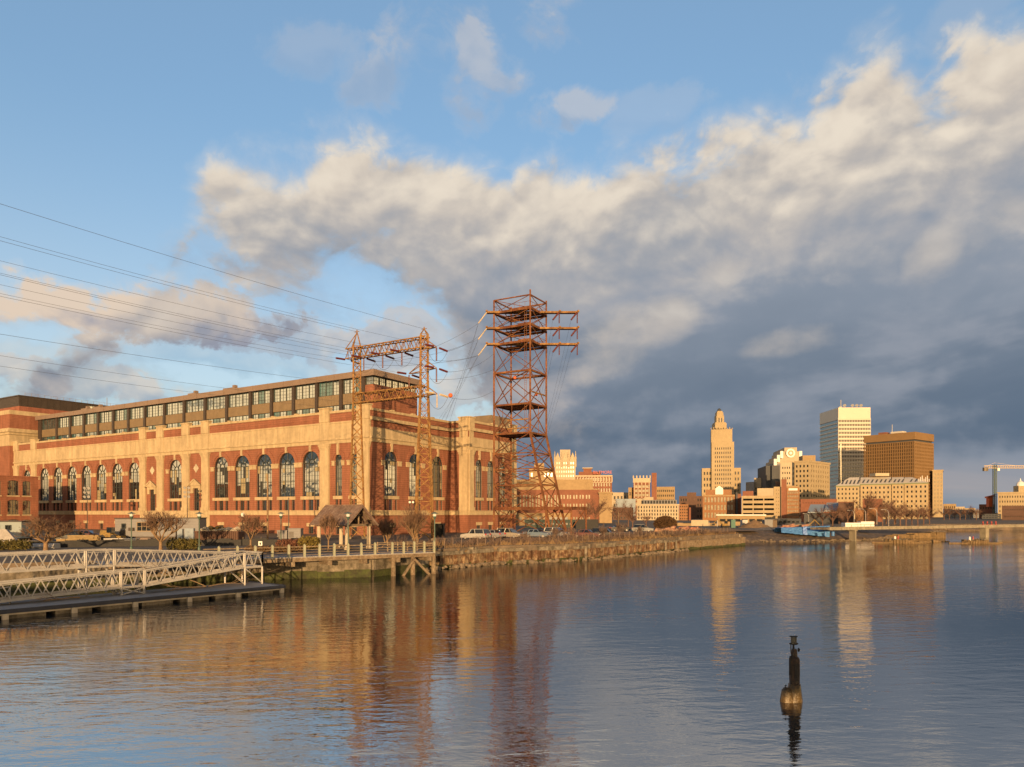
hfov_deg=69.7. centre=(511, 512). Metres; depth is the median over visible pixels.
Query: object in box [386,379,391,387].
clerestory window
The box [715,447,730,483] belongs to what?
window
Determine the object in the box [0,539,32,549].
shrub
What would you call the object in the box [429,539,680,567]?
sheet pile wall
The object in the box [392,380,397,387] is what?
clerestory window
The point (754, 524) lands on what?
dirt heap
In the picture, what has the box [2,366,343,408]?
power line
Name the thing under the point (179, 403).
rooftop window
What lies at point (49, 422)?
rooftop window
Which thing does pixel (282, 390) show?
rooftop window
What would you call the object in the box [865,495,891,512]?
bare tree
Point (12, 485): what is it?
window
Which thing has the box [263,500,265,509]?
lower window
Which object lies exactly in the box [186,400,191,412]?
rooftop window
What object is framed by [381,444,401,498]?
arched window
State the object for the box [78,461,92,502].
arched window
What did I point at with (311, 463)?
arched window
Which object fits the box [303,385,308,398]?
rooftop window
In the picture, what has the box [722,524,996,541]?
shore
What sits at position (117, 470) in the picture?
arched window
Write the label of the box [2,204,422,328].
power line
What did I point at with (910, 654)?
river water
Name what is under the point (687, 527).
debris heap
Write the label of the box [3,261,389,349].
power line
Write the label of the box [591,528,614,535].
parked car
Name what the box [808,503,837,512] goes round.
shed roof
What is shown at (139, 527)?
window
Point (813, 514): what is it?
bare tree
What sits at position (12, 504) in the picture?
window
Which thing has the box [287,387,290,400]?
rooftop window
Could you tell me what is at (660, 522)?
round bush
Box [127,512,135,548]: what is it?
lamp post
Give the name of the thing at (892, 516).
bare tree
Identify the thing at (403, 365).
power line
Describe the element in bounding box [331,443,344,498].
arched window
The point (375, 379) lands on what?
clerestory window
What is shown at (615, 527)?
parked car
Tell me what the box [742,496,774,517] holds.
parking garage
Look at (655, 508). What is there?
long office
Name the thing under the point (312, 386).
rooftop window
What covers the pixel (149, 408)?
rooftop window
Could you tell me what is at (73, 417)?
rooftop window
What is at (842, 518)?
dark block
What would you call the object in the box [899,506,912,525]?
bare tree
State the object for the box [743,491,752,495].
brick wing
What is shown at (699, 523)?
low building
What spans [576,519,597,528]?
dark booth
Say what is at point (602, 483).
brick hotel
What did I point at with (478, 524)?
basement window
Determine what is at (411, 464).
arched window
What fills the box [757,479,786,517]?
blank block
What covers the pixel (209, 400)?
rooftop window
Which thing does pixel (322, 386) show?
rooftop window
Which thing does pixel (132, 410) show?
rooftop window
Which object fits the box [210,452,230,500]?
arched window
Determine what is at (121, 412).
rooftop window
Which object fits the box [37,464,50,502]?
arched window
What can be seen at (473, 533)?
parked car
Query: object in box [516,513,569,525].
pale store
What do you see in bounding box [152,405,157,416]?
rooftop window
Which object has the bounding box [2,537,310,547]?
silt fence
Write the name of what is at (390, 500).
lower window
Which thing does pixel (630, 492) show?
city block
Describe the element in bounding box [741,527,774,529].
dirt heap
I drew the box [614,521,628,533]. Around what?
bare bush
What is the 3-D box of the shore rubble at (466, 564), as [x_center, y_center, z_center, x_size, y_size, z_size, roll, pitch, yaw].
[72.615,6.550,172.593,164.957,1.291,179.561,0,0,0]
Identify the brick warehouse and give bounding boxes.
[517,479,598,522]
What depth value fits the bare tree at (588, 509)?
200.69 m
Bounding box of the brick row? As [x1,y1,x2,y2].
[800,499,836,521]
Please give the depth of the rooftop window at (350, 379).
146.96 m
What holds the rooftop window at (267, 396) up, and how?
in the power house at (222, 455)
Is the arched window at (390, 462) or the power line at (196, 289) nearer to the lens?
the power line at (196, 289)
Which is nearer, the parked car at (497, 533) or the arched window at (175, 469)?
the parked car at (497, 533)
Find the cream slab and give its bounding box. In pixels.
[932,470,942,516]
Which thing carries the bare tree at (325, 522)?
on the ground at (356, 539)
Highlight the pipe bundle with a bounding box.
[104,538,139,539]
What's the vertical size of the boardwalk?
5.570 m
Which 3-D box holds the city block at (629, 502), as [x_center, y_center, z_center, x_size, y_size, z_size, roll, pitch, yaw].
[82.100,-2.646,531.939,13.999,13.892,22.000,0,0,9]
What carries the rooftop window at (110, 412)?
in the power house at (222, 455)
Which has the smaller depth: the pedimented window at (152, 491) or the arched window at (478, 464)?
the arched window at (478, 464)
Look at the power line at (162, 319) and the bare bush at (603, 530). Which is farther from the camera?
the bare bush at (603, 530)
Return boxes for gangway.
[0,548,232,595]
[0,551,262,603]
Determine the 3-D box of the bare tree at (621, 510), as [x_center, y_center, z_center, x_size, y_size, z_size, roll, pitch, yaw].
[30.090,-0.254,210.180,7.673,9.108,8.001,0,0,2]
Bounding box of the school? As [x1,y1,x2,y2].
[702,486,734,520]
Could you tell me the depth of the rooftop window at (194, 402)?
174.31 m
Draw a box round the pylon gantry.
[336,327,447,540]
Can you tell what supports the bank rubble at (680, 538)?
on the ground at (356, 539)
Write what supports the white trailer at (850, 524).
on the ground at (356, 539)
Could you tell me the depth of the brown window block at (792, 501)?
426.53 m
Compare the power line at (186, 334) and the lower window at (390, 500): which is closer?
the power line at (186, 334)
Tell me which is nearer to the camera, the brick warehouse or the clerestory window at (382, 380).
the clerestory window at (382, 380)
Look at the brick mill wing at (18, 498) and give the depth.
174.48 m
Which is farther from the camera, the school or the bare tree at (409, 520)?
the school
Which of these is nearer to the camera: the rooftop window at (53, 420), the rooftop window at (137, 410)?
the rooftop window at (137, 410)
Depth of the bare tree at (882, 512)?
231.88 m
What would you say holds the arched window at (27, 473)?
in the power house at (222, 455)
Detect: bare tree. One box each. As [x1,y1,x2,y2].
[14,513,85,549]
[140,509,189,549]
[233,512,268,546]
[318,512,340,550]
[373,515,401,541]
[397,503,430,542]
[574,502,595,518]
[582,496,611,518]
[605,498,628,520]
[620,502,638,526]
[625,508,639,527]
[640,512,651,525]
[807,508,822,525]
[814,506,830,525]
[821,502,842,526]
[835,499,858,522]
[853,491,884,521]
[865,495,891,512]
[875,506,889,525]
[882,498,897,523]
[883,508,895,519]
[884,502,904,523]
[886,506,904,524]
[888,501,909,525]
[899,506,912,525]
[905,506,917,524]
[908,507,926,525]
[913,502,934,525]
[923,507,938,524]
[938,507,950,515]
[969,504,984,519]
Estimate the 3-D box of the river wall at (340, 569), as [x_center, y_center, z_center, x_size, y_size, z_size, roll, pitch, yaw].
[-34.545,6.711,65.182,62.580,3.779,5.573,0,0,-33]
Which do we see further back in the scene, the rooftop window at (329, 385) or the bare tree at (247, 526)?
the rooftop window at (329, 385)
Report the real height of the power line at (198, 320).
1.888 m
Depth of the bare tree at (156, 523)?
82.04 m
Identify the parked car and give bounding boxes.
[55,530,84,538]
[80,530,99,538]
[460,529,490,539]
[489,530,505,538]
[497,528,522,537]
[523,529,549,537]
[543,527,569,536]
[574,529,601,536]
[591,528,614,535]
[609,525,630,531]
[632,524,652,531]
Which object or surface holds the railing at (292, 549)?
on the ground at (356, 539)
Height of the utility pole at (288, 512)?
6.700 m
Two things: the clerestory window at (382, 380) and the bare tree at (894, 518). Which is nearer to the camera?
the clerestory window at (382, 380)
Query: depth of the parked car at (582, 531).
120.31 m
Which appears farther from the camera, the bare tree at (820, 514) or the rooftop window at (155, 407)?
the bare tree at (820, 514)
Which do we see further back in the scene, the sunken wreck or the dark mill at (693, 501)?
the dark mill at (693, 501)
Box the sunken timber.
[918,540,949,541]
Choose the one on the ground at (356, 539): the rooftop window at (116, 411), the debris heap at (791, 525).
the debris heap at (791, 525)
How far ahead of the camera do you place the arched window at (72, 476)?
194.03 m
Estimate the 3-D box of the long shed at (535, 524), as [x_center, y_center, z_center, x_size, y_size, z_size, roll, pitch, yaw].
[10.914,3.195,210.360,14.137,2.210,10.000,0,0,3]
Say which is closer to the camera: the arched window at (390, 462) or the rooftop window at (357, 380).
the arched window at (390, 462)
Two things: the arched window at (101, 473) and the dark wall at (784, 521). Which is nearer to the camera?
the arched window at (101, 473)
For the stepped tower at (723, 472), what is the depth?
750.87 m
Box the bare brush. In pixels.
[388,525,734,547]
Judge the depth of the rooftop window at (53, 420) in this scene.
209.24 m
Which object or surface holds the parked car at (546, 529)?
on the ground at (356, 539)
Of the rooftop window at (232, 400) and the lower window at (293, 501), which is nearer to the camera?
the lower window at (293, 501)
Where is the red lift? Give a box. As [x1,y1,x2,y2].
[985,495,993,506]
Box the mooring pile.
[780,636,802,702]
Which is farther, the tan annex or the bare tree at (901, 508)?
the tan annex
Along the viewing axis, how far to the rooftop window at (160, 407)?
181.61 m
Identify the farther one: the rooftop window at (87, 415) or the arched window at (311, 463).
the rooftop window at (87, 415)
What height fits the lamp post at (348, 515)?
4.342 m
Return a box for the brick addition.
[679,504,690,519]
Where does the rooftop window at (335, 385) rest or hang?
in the power house at (222, 455)
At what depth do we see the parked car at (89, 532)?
115.25 m
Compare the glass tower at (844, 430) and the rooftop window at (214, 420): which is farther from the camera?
the glass tower at (844, 430)
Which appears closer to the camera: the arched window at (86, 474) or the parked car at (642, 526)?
the parked car at (642, 526)
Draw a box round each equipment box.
[277,530,287,538]
[288,528,303,538]
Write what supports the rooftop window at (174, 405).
in the power house at (222, 455)
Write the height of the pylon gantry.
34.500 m
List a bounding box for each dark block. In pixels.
[838,502,853,523]
[982,514,1000,518]
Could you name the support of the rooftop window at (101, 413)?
in the power house at (222, 455)
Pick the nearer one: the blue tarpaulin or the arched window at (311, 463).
the arched window at (311, 463)
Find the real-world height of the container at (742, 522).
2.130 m
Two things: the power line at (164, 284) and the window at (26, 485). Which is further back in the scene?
the window at (26, 485)
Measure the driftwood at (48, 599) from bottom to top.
0.914 m
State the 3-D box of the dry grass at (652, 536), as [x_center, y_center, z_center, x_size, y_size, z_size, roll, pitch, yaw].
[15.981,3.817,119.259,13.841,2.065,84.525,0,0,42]
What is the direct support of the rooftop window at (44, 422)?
in the power house at (222, 455)
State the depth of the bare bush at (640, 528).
127.98 m
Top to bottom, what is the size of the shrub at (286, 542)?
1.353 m
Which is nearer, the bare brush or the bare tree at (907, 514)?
the bare brush
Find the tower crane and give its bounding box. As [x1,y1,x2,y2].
[983,463,1023,513]
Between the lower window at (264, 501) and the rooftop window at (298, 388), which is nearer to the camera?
the lower window at (264, 501)
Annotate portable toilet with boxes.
[730,520,735,527]
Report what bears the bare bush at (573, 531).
on the ground at (356, 539)
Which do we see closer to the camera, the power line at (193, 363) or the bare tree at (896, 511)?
the power line at (193, 363)
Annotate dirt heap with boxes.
[707,528,757,530]
[736,520,772,527]
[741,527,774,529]
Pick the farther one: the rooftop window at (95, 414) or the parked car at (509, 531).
the rooftop window at (95, 414)
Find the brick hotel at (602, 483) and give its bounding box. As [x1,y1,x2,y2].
[574,468,612,491]
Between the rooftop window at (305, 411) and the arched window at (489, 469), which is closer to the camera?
the rooftop window at (305, 411)
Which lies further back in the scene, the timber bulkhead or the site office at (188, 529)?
the timber bulkhead
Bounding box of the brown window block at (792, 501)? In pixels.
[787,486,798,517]
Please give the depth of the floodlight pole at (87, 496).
159.89 m
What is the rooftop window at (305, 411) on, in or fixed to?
in the power house at (222, 455)
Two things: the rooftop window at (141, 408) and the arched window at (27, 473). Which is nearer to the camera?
the rooftop window at (141, 408)
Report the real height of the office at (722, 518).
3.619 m
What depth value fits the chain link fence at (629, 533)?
102.94 m
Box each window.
[8,480,17,494]
[8,500,17,514]
[23,481,29,495]
[23,500,29,513]
[24,465,29,475]
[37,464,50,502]
[42,420,46,429]
[47,419,51,428]
[51,463,63,502]
[52,419,54,428]
[58,418,61,427]
[62,417,65,427]
[64,462,77,502]
[66,417,68,426]
[72,416,75,425]
[76,415,79,425]
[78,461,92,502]
[86,414,89,424]
[90,413,93,423]
[93,460,108,501]
[94,413,96,423]
[100,412,103,422]
[104,411,108,422]
[109,411,111,421]
[109,459,124,501]
[115,410,118,420]
[119,409,123,420]
[124,409,126,419]
[125,458,138,501]
[130,408,134,418]
[135,407,139,418]
[136,522,155,530]
[140,407,142,417]
[147,406,151,416]
[151,490,154,510]
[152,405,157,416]
[158,404,162,415]
[166,403,171,414]
[166,455,181,500]
[172,402,177,413]
[178,402,181,413]
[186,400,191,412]
[192,400,197,411]
[194,488,198,510]
[198,399,202,410]
[207,398,212,409]
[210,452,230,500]
[213,397,219,408]
[213,418,219,422]
[220,396,224,408]
[229,395,235,407]
[231,450,252,500]
[236,394,242,406]
[236,416,242,420]
[243,393,247,405]
[252,449,274,499]
[253,392,258,404]
[259,391,264,403]
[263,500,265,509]
[265,390,269,402]
[274,389,279,401]
[274,447,297,499]
[280,388,285,401]
[283,523,289,529]
[285,500,287,509]
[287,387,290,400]
[292,500,294,509]
[296,386,301,399]
[298,445,319,499]
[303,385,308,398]
[303,409,308,413]
[303,500,305,509]
[306,523,314,533]
[309,384,314,397]
[309,500,312,509]
[319,382,325,396]
[326,382,332,395]
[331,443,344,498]
[333,381,338,394]
[333,405,338,410]
[344,379,349,393]
[344,404,349,409]
[346,442,356,498]
[350,379,355,392]
[352,527,356,534]
[356,378,361,391]
[366,376,372,384]
[373,376,378,384]
[380,377,384,385]
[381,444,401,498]
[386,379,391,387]
[389,499,391,509]
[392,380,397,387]
[406,446,425,499]
[432,449,446,499]
[474,451,484,500]
[476,522,481,528]
[485,452,492,500]
[488,522,492,529]
[498,454,507,500]
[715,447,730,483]
[782,466,825,484]
[838,487,880,507]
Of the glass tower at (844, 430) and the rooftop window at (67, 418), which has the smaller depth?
the rooftop window at (67, 418)
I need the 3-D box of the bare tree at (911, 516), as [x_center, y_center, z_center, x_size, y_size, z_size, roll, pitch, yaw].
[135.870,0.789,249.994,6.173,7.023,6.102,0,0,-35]
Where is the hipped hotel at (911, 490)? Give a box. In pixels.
[836,473,928,518]
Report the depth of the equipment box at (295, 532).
112.00 m
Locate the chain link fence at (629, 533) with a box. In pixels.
[435,527,730,547]
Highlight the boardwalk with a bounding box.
[95,541,435,575]
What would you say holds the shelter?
on the ground at (356, 539)
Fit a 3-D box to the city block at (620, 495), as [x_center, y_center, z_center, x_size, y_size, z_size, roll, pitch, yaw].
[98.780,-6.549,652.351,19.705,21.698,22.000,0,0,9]
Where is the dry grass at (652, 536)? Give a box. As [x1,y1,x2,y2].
[382,529,738,551]
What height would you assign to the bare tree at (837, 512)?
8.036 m
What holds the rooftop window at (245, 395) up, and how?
in the power house at (222, 455)
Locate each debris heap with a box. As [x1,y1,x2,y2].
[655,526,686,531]
[674,526,698,531]
[781,523,808,526]
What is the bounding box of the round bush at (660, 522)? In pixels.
[653,516,676,530]
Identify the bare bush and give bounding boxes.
[549,526,562,537]
[561,526,581,537]
[599,522,608,533]
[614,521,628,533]
[633,526,644,532]
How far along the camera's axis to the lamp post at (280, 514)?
89.96 m
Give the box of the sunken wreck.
[884,532,945,537]
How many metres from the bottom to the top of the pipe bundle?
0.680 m
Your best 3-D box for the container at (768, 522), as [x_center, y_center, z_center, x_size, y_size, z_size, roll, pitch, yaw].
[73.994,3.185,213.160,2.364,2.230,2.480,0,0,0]
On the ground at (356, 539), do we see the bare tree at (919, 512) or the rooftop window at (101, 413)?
the bare tree at (919, 512)
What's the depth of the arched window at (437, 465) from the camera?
154.73 m
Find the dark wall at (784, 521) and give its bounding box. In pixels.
[765,518,800,524]
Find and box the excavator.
[712,519,728,527]
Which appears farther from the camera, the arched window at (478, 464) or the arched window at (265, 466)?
the arched window at (478, 464)
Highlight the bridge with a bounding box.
[810,523,1023,540]
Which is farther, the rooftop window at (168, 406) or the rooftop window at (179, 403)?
the rooftop window at (168, 406)
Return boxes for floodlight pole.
[83,486,89,529]
[183,486,189,516]
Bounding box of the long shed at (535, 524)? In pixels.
[525,520,575,527]
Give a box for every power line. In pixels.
[0,284,351,355]
[0,293,332,357]
[1,273,370,352]
[1,296,392,371]
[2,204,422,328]
[2,334,419,391]
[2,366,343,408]
[3,237,420,343]
[3,241,351,330]
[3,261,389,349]
[3,275,422,365]
[5,356,351,402]
[367,356,474,365]
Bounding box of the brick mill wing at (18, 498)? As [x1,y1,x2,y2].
[0,475,38,529]
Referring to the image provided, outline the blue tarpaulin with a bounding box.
[774,526,829,536]
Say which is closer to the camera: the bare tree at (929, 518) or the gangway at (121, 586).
the gangway at (121, 586)
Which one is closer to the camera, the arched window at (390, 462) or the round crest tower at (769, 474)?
the arched window at (390, 462)
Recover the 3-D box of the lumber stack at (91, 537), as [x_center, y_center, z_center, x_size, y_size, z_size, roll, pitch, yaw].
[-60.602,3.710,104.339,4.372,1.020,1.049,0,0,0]
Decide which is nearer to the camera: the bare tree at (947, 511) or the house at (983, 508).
the bare tree at (947, 511)
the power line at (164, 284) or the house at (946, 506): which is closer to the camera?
the power line at (164, 284)
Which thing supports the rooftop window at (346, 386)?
in the power house at (222, 455)
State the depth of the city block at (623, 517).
421.00 m
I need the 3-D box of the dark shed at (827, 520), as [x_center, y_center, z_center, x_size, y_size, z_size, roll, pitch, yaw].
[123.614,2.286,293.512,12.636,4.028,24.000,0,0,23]
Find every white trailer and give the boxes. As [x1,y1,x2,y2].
[841,523,860,526]
[857,522,873,526]
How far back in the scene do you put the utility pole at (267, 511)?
117.89 m
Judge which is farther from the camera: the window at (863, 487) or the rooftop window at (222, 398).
the window at (863, 487)
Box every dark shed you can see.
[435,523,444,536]
[804,513,837,523]
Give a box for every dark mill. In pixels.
[679,492,702,518]
[1002,506,1023,519]
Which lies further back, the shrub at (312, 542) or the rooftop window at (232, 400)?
the rooftop window at (232, 400)
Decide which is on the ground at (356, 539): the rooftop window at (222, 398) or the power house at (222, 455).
the power house at (222, 455)
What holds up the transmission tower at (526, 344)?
on the ground at (356, 539)
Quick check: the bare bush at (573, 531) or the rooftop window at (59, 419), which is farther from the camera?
the rooftop window at (59, 419)
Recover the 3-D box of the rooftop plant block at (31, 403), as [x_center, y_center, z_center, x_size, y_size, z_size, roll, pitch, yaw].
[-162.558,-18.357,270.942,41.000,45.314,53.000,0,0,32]
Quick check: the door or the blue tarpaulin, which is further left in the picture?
the door
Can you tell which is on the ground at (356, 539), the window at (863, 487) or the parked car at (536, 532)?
the parked car at (536, 532)
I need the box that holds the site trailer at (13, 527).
[0,521,34,540]
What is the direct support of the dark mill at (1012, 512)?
on the ground at (356, 539)
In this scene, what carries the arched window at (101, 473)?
in the power house at (222, 455)
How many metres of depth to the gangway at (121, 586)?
54.39 m
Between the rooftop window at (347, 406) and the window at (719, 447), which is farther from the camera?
the window at (719, 447)
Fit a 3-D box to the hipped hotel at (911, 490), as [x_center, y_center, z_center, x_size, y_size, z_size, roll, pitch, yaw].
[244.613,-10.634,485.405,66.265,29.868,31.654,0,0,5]
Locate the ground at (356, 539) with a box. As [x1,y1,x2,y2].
[0,513,1023,567]
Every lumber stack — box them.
[56,539,79,540]
[68,535,100,540]
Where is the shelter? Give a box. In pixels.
[309,504,378,549]
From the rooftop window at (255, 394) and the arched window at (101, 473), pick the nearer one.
the rooftop window at (255, 394)
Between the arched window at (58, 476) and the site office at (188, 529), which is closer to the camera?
the site office at (188, 529)
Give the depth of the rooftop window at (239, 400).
165.48 m
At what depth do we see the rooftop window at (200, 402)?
173.08 m
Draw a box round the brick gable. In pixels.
[863,499,882,521]
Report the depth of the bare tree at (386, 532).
103.37 m
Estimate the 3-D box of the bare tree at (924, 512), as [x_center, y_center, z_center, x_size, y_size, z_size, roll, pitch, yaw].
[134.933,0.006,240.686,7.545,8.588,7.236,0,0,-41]
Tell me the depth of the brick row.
334.55 m
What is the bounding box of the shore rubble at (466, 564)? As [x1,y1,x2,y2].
[425,530,944,570]
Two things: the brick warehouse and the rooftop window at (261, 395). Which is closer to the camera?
the rooftop window at (261, 395)
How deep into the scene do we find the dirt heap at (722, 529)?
173.87 m
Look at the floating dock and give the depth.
52.11 m
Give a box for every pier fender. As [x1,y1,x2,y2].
[872,536,929,543]
[948,537,1002,543]
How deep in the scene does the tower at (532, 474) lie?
690.63 m
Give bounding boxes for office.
[114,518,176,539]
[177,517,206,538]
[636,497,679,519]
[657,487,674,499]
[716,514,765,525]
[746,478,760,495]
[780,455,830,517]
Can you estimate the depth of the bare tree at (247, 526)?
82.72 m
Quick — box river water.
[0,530,1023,766]
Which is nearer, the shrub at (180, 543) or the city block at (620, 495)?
the shrub at (180, 543)
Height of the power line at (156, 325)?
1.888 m
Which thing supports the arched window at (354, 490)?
in the power house at (222, 455)
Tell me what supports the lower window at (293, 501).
in the power house at (222, 455)
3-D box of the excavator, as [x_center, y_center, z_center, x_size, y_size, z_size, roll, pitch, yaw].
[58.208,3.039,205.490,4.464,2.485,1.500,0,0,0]
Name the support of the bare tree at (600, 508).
on the ground at (356, 539)
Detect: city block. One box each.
[612,492,627,516]
[613,507,632,519]
[616,499,635,516]
[628,487,632,498]
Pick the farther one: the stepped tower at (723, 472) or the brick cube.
the stepped tower at (723, 472)
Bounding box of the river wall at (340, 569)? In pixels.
[0,557,428,590]
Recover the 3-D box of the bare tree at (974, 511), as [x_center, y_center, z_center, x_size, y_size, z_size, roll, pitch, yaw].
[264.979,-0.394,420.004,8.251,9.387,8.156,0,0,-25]
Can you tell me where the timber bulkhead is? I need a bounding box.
[680,536,745,549]
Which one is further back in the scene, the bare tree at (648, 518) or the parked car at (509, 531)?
the bare tree at (648, 518)
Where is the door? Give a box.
[120,530,125,535]
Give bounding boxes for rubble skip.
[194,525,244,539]
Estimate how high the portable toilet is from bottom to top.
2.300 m
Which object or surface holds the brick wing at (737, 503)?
on the ground at (356, 539)
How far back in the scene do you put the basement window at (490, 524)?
162.68 m
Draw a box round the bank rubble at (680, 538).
[468,534,739,548]
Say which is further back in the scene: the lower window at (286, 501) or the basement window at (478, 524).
the basement window at (478, 524)
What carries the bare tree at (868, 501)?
on the ground at (356, 539)
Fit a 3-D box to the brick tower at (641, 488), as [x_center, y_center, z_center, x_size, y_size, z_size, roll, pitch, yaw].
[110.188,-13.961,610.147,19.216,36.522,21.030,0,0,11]
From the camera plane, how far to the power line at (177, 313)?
86.53 m
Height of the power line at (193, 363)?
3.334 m
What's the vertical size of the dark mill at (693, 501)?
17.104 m
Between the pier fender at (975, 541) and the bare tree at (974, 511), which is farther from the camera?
the bare tree at (974, 511)
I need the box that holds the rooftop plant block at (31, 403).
[0,393,118,413]
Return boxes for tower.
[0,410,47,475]
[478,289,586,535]
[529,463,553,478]
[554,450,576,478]
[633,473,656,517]
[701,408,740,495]
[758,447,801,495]
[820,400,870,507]
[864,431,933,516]
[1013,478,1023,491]
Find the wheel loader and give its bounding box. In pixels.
[99,527,125,539]
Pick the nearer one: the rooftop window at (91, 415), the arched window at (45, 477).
the rooftop window at (91, 415)
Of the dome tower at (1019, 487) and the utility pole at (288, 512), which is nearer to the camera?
the utility pole at (288, 512)
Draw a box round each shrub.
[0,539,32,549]
[166,537,201,549]
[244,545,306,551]
[275,538,302,547]
[297,535,319,548]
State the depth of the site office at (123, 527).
116.00 m
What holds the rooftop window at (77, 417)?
in the power house at (222, 455)
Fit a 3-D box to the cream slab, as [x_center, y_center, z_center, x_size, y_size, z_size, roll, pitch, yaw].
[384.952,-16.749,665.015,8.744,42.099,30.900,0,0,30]
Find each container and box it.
[740,520,747,525]
[762,520,772,526]
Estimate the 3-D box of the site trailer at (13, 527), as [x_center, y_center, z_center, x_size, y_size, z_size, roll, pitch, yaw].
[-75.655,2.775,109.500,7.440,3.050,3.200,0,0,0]
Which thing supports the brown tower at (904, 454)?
on the ground at (356, 539)
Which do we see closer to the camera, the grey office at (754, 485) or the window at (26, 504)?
the window at (26, 504)
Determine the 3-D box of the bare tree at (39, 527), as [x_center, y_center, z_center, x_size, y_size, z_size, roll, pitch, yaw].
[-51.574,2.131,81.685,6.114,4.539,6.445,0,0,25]
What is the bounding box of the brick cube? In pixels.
[855,508,877,523]
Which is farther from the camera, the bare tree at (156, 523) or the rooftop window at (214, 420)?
the rooftop window at (214, 420)
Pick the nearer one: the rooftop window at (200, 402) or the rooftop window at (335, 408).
the rooftop window at (335, 408)
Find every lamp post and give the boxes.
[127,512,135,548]
[195,512,202,550]
[277,512,284,540]
[344,512,351,552]
[431,512,437,549]
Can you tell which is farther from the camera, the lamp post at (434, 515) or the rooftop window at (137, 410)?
the rooftop window at (137, 410)
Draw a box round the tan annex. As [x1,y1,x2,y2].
[598,492,612,522]
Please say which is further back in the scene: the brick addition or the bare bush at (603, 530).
the brick addition
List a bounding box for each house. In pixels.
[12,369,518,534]
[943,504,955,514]
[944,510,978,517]
[979,504,993,517]
[997,492,1023,518]
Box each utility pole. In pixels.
[267,474,268,538]
[288,497,288,527]
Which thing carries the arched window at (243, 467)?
in the power house at (222, 455)
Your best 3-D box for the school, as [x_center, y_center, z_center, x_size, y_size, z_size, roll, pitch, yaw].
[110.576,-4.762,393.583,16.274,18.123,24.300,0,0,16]
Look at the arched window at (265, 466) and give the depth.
153.31 m
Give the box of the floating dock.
[0,578,285,619]
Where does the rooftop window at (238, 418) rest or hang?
in the power house at (222, 455)
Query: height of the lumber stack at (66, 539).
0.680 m
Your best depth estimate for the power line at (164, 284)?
91.12 m
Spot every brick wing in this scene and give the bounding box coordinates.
[735,492,740,513]
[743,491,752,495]
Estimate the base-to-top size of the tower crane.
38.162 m
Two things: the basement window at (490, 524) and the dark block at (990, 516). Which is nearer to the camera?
the basement window at (490, 524)
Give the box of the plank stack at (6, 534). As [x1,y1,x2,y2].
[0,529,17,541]
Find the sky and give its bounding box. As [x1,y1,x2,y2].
[0,0,1023,512]
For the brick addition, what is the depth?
399.59 m
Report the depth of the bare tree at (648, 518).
214.96 m

